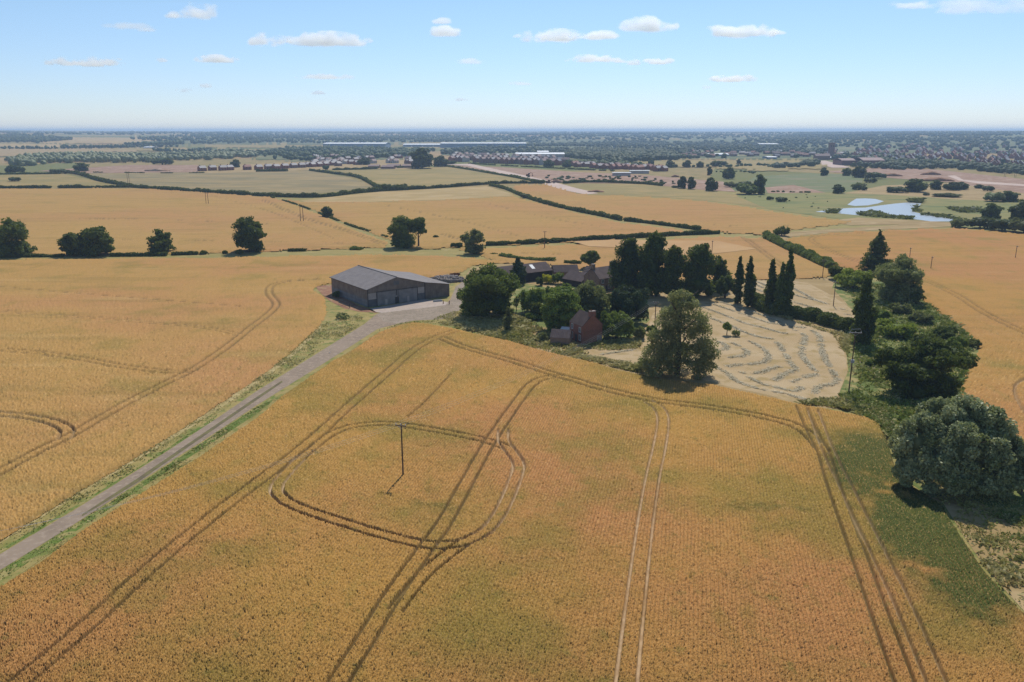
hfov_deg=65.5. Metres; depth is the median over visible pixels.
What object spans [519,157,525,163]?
terraced house
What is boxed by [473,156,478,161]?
terraced house
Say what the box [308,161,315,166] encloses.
house
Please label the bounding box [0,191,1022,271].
field margins
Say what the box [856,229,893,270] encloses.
spruce tree
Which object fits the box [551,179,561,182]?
soil mound
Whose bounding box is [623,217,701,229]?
hedge
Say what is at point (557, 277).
garden shrub
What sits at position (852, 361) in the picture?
utility pole
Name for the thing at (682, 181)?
valley tree
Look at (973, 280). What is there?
field
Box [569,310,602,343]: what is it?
derelict house
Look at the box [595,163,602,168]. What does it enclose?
house
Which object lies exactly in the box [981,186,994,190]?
valley tree
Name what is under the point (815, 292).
hay meadow beyond poplars
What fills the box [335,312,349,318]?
yard shrub
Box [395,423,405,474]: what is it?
utility pole
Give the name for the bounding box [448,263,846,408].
farm grass
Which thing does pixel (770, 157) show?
industrial unit
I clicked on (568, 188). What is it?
haul road
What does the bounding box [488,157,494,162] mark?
terraced house
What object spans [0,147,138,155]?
hill field
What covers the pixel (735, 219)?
field
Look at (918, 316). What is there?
scrub bush
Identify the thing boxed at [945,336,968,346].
scrub bush
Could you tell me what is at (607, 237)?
hedge
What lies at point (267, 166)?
house
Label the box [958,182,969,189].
valley tree
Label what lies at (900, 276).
willow tree
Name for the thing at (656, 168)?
house
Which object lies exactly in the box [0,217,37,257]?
oak tree
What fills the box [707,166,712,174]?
valley tree
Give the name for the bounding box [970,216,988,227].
valley tree
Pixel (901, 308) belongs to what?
scrub bush
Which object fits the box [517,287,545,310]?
garden tree
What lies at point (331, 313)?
verge
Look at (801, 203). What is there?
wet meadow
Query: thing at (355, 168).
hedge
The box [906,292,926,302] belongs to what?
scrub bush
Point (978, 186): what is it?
valley tree
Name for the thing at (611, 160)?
scrub
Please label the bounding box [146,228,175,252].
oak tree
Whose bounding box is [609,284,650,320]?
yew tree
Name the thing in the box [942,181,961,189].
valley tree
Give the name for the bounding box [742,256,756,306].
cypress tree
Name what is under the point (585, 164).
house
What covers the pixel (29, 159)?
willow belt
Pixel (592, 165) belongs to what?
house
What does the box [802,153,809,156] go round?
terraced house
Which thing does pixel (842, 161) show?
brick works
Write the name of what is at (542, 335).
garden shrub
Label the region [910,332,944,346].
scrub bush
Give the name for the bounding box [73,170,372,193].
rough field
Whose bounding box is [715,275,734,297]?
holly bush
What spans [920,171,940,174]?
soil mound
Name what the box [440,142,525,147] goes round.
warehouse
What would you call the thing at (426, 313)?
gravel yard
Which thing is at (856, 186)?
valley tree
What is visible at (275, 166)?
house
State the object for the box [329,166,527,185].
rough field
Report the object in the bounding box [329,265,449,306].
barn
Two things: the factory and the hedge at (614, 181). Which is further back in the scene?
the factory
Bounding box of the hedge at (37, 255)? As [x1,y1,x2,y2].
[0,253,64,257]
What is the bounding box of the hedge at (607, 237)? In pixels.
[485,229,719,245]
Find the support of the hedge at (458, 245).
on the field margins at (388, 249)
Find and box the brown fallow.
[765,185,825,192]
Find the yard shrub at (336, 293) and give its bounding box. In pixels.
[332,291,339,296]
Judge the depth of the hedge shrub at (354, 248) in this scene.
400.92 m
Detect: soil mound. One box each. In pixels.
[144,168,169,170]
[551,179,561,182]
[886,173,902,175]
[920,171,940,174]
[921,177,954,180]
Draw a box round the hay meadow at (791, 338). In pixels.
[584,301,847,404]
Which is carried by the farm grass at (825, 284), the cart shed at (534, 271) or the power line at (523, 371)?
the cart shed at (534, 271)
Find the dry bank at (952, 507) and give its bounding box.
[933,494,1023,609]
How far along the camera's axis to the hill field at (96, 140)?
3414.96 m
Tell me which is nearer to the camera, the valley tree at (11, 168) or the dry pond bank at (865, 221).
the dry pond bank at (865, 221)
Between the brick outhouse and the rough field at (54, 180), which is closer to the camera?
the brick outhouse
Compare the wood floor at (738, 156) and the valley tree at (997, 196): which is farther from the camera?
the wood floor at (738, 156)
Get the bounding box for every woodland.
[0,130,512,160]
[440,131,844,161]
[758,131,1023,174]
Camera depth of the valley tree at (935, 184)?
807.50 m
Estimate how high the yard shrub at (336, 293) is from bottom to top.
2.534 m
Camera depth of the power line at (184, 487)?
114.90 m
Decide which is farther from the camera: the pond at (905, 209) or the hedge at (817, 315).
the pond at (905, 209)
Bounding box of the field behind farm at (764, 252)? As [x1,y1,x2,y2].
[459,235,829,279]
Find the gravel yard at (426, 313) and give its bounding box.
[377,282,463,323]
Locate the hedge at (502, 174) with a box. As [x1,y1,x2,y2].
[445,165,545,181]
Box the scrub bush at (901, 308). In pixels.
[888,302,912,312]
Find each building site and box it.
[454,165,735,191]
[829,168,1023,192]
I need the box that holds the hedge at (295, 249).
[287,248,306,251]
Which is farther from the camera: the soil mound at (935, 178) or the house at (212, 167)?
the house at (212, 167)
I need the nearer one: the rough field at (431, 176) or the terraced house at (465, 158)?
the rough field at (431, 176)
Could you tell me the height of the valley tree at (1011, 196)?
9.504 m
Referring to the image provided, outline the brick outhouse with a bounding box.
[550,329,572,344]
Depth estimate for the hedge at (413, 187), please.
870.95 m
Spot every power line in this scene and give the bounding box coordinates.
[1,427,395,530]
[2,426,385,530]
[30,423,400,524]
[399,302,651,421]
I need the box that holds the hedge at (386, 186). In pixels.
[377,183,407,189]
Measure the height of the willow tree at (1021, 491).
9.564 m
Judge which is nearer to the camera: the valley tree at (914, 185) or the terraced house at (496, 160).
the valley tree at (914, 185)
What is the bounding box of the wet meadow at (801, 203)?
[738,191,1022,231]
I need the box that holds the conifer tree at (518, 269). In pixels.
[509,257,526,284]
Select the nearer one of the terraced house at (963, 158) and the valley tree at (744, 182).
the valley tree at (744, 182)
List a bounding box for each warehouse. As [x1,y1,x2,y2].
[323,143,390,147]
[403,144,439,146]
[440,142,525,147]
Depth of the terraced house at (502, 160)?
1449.78 m
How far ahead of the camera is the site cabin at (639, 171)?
1113.24 m
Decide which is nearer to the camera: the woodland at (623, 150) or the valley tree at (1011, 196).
the valley tree at (1011, 196)
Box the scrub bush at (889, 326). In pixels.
[875,317,918,338]
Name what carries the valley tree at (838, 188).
on the wet meadow at (801, 203)
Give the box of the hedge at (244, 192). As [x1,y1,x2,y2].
[129,183,275,196]
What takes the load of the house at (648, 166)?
on the ground at (698, 173)
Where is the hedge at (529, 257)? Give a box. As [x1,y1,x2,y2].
[499,252,555,260]
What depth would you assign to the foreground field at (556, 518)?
112.25 m
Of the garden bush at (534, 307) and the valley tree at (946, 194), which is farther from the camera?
the valley tree at (946, 194)
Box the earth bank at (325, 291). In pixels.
[316,285,376,312]
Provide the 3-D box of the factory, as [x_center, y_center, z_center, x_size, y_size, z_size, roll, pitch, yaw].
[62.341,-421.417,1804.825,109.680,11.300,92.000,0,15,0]
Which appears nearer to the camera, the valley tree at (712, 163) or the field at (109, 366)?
the field at (109, 366)
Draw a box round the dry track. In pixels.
[766,225,943,267]
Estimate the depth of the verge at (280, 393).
146.08 m
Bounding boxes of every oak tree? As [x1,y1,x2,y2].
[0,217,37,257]
[56,232,84,255]
[80,226,115,257]
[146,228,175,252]
[231,215,267,251]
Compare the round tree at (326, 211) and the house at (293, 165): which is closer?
the round tree at (326, 211)
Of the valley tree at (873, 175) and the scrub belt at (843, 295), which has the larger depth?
the valley tree at (873, 175)
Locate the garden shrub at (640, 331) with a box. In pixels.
[633,326,645,338]
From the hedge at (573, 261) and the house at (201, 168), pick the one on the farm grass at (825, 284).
the hedge at (573, 261)
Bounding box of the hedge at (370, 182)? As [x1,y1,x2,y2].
[309,168,377,187]
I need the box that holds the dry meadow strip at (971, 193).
[848,183,1023,201]
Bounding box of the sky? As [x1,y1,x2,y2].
[0,0,1023,130]
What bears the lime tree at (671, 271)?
on the farm grass at (825, 284)
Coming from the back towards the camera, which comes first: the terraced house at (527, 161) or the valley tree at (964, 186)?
the terraced house at (527, 161)
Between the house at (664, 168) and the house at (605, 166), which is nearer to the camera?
the house at (664, 168)
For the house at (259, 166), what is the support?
on the ground at (698, 173)
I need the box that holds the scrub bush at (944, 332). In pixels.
[932,325,958,338]
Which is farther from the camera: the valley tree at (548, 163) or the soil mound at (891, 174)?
the valley tree at (548, 163)
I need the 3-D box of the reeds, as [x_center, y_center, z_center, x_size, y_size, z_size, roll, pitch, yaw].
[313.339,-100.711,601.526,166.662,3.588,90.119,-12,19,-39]
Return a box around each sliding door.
[377,290,394,305]
[399,288,416,302]
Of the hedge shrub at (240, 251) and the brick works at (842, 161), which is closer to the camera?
the hedge shrub at (240, 251)
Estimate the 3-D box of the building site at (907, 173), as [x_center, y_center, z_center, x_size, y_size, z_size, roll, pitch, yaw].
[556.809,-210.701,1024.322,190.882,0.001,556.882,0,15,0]
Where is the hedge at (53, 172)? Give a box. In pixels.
[0,171,60,174]
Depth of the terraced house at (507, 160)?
1437.32 m
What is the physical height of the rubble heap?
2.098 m
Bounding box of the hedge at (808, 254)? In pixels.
[762,230,839,267]
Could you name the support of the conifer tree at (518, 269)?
on the garden
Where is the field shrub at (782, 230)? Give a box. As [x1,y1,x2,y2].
[773,226,790,235]
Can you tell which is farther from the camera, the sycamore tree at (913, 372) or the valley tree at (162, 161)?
the valley tree at (162, 161)
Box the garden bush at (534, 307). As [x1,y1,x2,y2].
[528,302,547,314]
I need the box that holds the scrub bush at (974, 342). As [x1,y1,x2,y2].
[968,338,981,347]
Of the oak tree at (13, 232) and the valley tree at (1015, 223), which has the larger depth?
the valley tree at (1015, 223)
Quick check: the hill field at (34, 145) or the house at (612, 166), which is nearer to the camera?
the house at (612, 166)
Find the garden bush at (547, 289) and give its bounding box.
[545,285,559,293]
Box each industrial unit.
[754,143,776,144]
[762,156,776,158]
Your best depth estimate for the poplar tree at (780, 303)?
255.49 m
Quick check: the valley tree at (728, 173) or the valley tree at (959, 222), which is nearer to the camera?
the valley tree at (959, 222)
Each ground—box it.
[0,130,1023,190]
[198,158,433,172]
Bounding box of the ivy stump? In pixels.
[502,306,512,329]
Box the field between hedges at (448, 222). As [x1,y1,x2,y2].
[288,195,688,248]
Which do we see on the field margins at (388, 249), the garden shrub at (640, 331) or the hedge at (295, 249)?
the hedge at (295, 249)
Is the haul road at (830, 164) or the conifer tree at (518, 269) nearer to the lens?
the conifer tree at (518, 269)
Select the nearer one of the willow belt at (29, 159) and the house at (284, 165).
the house at (284, 165)
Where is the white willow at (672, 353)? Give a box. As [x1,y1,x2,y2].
[636,289,721,379]
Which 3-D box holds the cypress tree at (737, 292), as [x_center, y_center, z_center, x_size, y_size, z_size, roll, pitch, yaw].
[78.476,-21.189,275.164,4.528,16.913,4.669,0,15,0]
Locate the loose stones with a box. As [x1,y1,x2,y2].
[431,274,463,281]
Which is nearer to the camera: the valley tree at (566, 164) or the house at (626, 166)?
the house at (626, 166)
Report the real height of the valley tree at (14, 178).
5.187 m
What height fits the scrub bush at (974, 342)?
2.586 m
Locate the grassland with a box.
[21,272,1023,612]
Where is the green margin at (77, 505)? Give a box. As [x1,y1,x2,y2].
[0,415,216,552]
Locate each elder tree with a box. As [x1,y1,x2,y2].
[828,265,843,277]
[833,267,873,287]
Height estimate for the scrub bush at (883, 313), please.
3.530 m
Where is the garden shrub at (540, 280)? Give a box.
[536,276,543,285]
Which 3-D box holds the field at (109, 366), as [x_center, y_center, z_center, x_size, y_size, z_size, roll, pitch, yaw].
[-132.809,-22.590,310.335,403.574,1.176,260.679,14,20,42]
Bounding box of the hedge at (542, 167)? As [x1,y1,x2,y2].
[468,162,614,170]
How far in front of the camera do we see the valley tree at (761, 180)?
749.27 m
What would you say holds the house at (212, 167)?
on the ground at (698, 173)
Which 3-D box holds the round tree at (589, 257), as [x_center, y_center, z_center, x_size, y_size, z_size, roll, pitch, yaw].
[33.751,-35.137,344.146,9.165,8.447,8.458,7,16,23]
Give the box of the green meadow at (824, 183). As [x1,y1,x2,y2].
[733,173,862,192]
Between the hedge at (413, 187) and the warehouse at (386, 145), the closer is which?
the hedge at (413, 187)
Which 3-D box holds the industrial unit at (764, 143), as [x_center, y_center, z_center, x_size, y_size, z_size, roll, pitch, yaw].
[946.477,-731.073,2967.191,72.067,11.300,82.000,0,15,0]
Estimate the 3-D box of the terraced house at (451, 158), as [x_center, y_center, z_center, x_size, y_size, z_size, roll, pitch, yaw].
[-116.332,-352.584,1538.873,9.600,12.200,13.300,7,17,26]
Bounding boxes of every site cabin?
[612,172,630,175]
[629,170,649,173]
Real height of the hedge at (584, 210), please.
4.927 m
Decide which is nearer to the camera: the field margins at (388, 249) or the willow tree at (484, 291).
the willow tree at (484, 291)
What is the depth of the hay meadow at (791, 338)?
213.41 m
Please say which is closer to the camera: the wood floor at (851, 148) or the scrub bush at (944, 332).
the scrub bush at (944, 332)
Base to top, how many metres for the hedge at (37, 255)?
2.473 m
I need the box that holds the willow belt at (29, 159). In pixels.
[4,148,257,166]
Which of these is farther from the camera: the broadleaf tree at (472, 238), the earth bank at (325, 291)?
the broadleaf tree at (472, 238)
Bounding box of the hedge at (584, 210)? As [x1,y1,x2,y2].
[489,183,622,219]
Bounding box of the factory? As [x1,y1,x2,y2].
[515,152,564,156]
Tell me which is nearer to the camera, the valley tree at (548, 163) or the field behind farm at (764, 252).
the field behind farm at (764, 252)
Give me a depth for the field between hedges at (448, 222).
532.13 m
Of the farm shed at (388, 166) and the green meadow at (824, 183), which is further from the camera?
the farm shed at (388, 166)
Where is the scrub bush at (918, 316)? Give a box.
[907,310,934,322]
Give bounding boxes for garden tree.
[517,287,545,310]
[540,285,584,331]
[569,279,609,319]
[599,310,635,338]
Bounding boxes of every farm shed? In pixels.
[381,165,395,168]
[402,164,410,167]
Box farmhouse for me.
[583,261,614,290]
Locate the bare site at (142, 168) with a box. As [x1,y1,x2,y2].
[42,165,197,172]
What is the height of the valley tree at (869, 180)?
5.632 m
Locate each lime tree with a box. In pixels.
[607,237,642,290]
[636,230,667,295]
[655,245,686,295]
[681,243,719,298]
[709,255,732,291]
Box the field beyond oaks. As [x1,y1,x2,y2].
[0,187,387,254]
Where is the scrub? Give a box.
[527,158,827,207]
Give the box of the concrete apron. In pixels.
[369,299,447,312]
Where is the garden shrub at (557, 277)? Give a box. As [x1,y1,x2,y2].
[551,271,563,282]
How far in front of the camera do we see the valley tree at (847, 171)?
1059.99 m
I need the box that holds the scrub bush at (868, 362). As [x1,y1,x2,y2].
[864,359,873,365]
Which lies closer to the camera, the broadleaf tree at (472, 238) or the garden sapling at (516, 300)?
the garden sapling at (516, 300)
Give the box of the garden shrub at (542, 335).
[538,332,547,339]
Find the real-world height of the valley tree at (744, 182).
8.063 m
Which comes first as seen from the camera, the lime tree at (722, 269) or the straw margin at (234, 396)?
the straw margin at (234, 396)
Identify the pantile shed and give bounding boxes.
[551,264,578,275]
[562,270,585,286]
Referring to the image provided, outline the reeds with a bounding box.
[822,197,982,219]
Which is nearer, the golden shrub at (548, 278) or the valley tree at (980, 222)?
the golden shrub at (548, 278)
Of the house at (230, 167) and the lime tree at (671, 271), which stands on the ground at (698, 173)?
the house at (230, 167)
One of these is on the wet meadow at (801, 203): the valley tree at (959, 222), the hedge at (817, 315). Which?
the valley tree at (959, 222)
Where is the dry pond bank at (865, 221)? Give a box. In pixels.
[841,217,950,225]
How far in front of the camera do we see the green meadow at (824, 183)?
938.88 m
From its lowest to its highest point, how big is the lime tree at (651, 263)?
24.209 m
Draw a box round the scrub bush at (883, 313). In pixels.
[872,309,892,317]
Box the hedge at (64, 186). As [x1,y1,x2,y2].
[0,184,130,188]
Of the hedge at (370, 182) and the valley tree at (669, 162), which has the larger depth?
the valley tree at (669, 162)
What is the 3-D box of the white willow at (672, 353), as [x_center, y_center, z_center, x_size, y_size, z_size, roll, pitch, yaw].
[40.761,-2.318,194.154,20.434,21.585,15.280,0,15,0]
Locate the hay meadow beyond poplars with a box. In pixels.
[756,279,853,317]
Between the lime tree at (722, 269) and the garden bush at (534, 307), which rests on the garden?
the garden bush at (534, 307)
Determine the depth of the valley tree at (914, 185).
775.87 m
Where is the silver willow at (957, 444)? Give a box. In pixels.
[888,392,1023,497]
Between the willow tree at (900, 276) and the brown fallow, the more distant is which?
the brown fallow
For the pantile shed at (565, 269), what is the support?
on the farm grass at (825, 284)
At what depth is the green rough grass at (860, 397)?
184.82 m
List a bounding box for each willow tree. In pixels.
[456,262,521,316]
[872,253,924,304]
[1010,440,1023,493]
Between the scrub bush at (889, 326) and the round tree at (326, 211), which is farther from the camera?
the round tree at (326, 211)
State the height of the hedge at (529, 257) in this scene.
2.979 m
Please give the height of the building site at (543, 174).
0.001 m
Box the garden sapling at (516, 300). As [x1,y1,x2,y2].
[513,296,519,310]
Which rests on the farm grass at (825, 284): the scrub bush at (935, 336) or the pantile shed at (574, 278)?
the pantile shed at (574, 278)
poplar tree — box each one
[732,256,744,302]
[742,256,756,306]
[763,258,777,306]
[773,262,787,315]
[784,246,796,305]
[849,276,879,344]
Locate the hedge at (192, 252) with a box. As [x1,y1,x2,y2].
[171,250,198,255]
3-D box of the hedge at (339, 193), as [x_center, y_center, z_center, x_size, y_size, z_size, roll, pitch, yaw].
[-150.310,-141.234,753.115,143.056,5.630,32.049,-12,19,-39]
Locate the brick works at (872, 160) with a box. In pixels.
[853,158,884,165]
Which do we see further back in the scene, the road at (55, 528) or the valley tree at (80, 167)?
the valley tree at (80, 167)
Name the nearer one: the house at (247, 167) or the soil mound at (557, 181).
the soil mound at (557, 181)
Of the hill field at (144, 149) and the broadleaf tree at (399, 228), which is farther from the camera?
the hill field at (144, 149)
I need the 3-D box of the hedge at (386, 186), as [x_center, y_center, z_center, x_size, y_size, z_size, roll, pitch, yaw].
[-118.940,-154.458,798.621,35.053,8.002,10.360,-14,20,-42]
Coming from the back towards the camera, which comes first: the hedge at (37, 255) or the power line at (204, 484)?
the hedge at (37, 255)
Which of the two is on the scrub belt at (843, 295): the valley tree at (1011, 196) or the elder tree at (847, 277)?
the elder tree at (847, 277)
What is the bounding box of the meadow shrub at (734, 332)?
[731,330,739,335]
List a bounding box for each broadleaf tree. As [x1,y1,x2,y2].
[386,215,416,248]
[409,217,426,245]
[459,228,485,253]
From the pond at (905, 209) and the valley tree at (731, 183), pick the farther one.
the valley tree at (731, 183)
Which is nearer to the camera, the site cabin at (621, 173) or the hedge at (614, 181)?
the hedge at (614, 181)
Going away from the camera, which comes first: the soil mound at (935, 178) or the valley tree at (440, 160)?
the soil mound at (935, 178)
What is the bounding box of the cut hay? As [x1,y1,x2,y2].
[601,281,850,399]
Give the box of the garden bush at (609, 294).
[602,291,611,308]
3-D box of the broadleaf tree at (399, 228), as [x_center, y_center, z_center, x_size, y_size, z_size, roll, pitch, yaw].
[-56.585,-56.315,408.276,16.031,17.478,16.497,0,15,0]
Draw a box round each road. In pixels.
[0,282,461,569]
[447,164,595,193]
[821,161,850,167]
[949,175,1023,185]
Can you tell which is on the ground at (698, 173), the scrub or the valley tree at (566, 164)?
the valley tree at (566, 164)
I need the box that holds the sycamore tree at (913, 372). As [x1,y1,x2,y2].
[871,337,979,399]
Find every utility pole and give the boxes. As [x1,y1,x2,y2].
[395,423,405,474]
[848,329,861,390]
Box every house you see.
[197,165,206,170]
[208,164,216,170]
[218,164,227,170]
[226,164,233,169]
[243,164,251,169]
[254,164,262,169]
[264,164,271,168]
[271,163,280,168]
[280,163,288,168]
[289,162,297,167]
[298,162,305,167]
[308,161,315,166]
[316,161,322,166]
[334,161,341,165]
[448,155,455,160]
[462,156,469,161]
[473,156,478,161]
[479,156,485,162]
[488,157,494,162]
[494,157,500,163]
[499,157,505,163]
[505,157,510,163]
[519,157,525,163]
[524,158,531,164]
[534,158,539,164]
[539,158,545,164]
[554,158,561,164]
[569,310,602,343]
[574,161,580,166]
[582,161,589,166]
[589,162,595,167]
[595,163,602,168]
[601,163,608,168]
[609,163,615,169]
[623,163,629,169]
[633,164,641,169]
[646,164,652,169]
[653,165,660,170]
[661,165,667,170]
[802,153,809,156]
[959,156,966,161]
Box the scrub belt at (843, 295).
[832,280,1023,610]
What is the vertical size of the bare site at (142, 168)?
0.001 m
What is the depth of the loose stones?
316.33 m
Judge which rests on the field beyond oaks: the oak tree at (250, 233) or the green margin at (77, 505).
the oak tree at (250, 233)
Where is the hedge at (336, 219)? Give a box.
[271,196,388,236]
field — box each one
[0,141,64,147]
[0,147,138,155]
[0,174,115,186]
[0,254,506,539]
[0,322,1023,681]
[43,135,165,143]
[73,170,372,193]
[104,145,192,151]
[205,142,301,148]
[301,186,514,201]
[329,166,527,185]
[452,134,567,138]
[513,183,850,234]
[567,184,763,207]
[786,227,1023,439]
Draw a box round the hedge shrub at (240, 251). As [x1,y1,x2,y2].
[235,249,243,253]
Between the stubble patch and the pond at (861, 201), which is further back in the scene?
the pond at (861, 201)
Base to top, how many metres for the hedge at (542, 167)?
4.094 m
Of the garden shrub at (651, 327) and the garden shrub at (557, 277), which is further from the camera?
the garden shrub at (557, 277)
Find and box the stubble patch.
[574,240,754,254]
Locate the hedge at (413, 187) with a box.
[410,179,545,189]
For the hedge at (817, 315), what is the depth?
250.68 m
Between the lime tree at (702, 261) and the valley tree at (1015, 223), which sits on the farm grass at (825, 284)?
the lime tree at (702, 261)
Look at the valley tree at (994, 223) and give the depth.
472.81 m
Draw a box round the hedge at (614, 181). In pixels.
[562,179,663,185]
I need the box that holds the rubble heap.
[433,275,462,282]
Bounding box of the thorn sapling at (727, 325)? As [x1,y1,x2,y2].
[722,321,731,334]
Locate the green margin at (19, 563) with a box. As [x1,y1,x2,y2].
[0,395,274,580]
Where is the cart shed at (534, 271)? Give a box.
[496,261,552,281]
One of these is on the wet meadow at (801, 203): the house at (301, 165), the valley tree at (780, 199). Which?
the valley tree at (780, 199)
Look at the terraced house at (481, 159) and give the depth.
1483.01 m
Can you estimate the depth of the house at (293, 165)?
1278.29 m
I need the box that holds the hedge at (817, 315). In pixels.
[750,292,855,331]
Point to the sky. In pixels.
(66, 65)
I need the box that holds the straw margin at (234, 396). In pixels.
[0,325,321,542]
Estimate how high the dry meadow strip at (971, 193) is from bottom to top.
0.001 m
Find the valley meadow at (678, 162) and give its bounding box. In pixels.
[630,158,826,170]
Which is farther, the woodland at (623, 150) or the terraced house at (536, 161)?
the woodland at (623, 150)
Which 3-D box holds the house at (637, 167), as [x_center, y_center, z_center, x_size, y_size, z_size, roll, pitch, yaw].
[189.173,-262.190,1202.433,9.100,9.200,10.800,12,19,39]
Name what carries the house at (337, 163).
on the ground at (698, 173)
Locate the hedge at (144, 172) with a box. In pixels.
[85,171,204,172]
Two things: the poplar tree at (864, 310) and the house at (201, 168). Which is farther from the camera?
the house at (201, 168)
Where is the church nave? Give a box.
[813,154,829,159]
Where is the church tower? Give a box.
[828,143,834,156]
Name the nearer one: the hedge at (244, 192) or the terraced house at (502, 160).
the hedge at (244, 192)
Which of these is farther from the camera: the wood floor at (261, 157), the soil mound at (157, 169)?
the wood floor at (261, 157)
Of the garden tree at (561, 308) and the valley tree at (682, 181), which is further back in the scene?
the valley tree at (682, 181)
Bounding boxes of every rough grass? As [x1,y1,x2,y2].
[0,283,1023,578]
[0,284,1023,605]
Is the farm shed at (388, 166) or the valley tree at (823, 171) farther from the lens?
the farm shed at (388, 166)
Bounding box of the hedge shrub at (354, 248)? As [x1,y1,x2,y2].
[349,246,363,249]
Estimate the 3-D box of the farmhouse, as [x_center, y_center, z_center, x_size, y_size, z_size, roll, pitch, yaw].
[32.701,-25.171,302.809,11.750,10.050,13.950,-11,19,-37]
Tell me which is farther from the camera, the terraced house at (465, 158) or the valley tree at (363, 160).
the terraced house at (465, 158)
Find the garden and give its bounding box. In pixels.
[509,283,649,341]
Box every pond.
[817,202,951,220]
[848,198,882,205]
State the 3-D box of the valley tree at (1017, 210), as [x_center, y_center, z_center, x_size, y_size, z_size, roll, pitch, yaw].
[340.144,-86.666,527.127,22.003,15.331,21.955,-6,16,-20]
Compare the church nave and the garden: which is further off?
the church nave
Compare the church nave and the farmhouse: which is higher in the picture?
the church nave
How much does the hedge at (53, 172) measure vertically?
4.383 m
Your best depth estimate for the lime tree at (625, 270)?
289.93 m
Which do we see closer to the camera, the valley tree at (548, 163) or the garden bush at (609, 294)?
the garden bush at (609, 294)
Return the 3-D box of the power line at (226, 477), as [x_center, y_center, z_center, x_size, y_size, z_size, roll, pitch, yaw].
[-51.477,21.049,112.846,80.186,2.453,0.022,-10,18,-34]
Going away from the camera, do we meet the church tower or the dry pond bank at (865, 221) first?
the dry pond bank at (865, 221)
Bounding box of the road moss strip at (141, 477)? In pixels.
[82,381,281,515]
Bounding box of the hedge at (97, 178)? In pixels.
[60,168,130,184]
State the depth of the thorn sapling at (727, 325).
232.59 m
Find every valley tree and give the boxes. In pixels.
[4,165,25,172]
[8,177,21,180]
[49,169,68,172]
[71,163,89,170]
[150,158,173,164]
[229,159,239,166]
[357,157,370,164]
[408,148,434,167]
[433,155,448,166]
[543,159,554,166]
[562,161,570,166]
[666,160,674,166]
[677,176,686,187]
[682,160,691,166]
[687,177,696,188]
[696,161,703,167]
[705,177,718,190]
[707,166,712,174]
[710,160,728,165]
[722,167,735,178]
[724,181,734,186]
[734,181,750,186]
[736,183,760,193]
[753,174,766,193]
[775,197,787,201]
[820,168,828,175]
[831,184,845,193]
[841,167,851,175]
[850,182,866,189]
[851,166,866,177]
[863,178,877,182]
[864,172,886,177]
[886,186,908,191]
[903,178,929,191]
[929,180,942,189]
[931,193,962,196]
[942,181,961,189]
[950,217,970,227]
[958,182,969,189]
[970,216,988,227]
[974,184,983,188]
[979,203,1004,218]
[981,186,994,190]
[983,192,1005,200]
[986,217,1015,230]
[1001,191,1020,201]
[1007,199,1023,218]
[1008,217,1023,232]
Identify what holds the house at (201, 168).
on the ground at (698, 173)
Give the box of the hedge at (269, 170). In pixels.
[256,168,287,171]
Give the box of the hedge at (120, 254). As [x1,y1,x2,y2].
[109,252,167,256]
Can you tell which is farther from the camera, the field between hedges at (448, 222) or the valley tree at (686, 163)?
the valley tree at (686, 163)
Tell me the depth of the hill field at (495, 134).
6408.54 m
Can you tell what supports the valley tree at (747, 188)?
on the field margins at (388, 249)
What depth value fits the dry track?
482.76 m
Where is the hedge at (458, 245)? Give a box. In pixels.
[450,242,462,247]
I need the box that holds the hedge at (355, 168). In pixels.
[332,166,403,169]
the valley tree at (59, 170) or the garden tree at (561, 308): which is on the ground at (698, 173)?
the valley tree at (59, 170)
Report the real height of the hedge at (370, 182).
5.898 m
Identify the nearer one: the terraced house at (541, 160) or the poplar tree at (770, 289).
the poplar tree at (770, 289)
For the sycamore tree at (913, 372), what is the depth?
177.24 m
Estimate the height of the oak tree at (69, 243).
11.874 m
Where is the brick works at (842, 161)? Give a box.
[833,158,861,164]
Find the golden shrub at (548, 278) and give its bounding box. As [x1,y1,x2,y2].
[542,274,553,282]
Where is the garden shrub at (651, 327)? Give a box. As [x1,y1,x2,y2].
[646,325,657,332]
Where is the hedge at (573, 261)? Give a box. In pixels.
[564,259,581,263]
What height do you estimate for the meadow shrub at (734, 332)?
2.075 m
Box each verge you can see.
[0,306,377,553]
[0,309,497,585]
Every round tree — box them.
[321,206,333,216]
[579,250,600,265]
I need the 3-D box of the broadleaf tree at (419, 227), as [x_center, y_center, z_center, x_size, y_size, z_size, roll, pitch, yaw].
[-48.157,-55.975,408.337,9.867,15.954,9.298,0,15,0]
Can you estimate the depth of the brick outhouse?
222.42 m
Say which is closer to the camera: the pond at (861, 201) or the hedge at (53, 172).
the pond at (861, 201)
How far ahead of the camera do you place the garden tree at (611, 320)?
226.37 m
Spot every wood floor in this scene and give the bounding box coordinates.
[147,135,511,146]
[252,152,429,161]
[442,132,840,162]
[762,132,1023,153]
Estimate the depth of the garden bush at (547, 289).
278.36 m
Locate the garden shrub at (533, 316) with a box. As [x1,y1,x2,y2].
[525,313,541,319]
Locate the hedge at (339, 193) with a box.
[275,186,409,197]
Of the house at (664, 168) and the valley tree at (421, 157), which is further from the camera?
the valley tree at (421, 157)

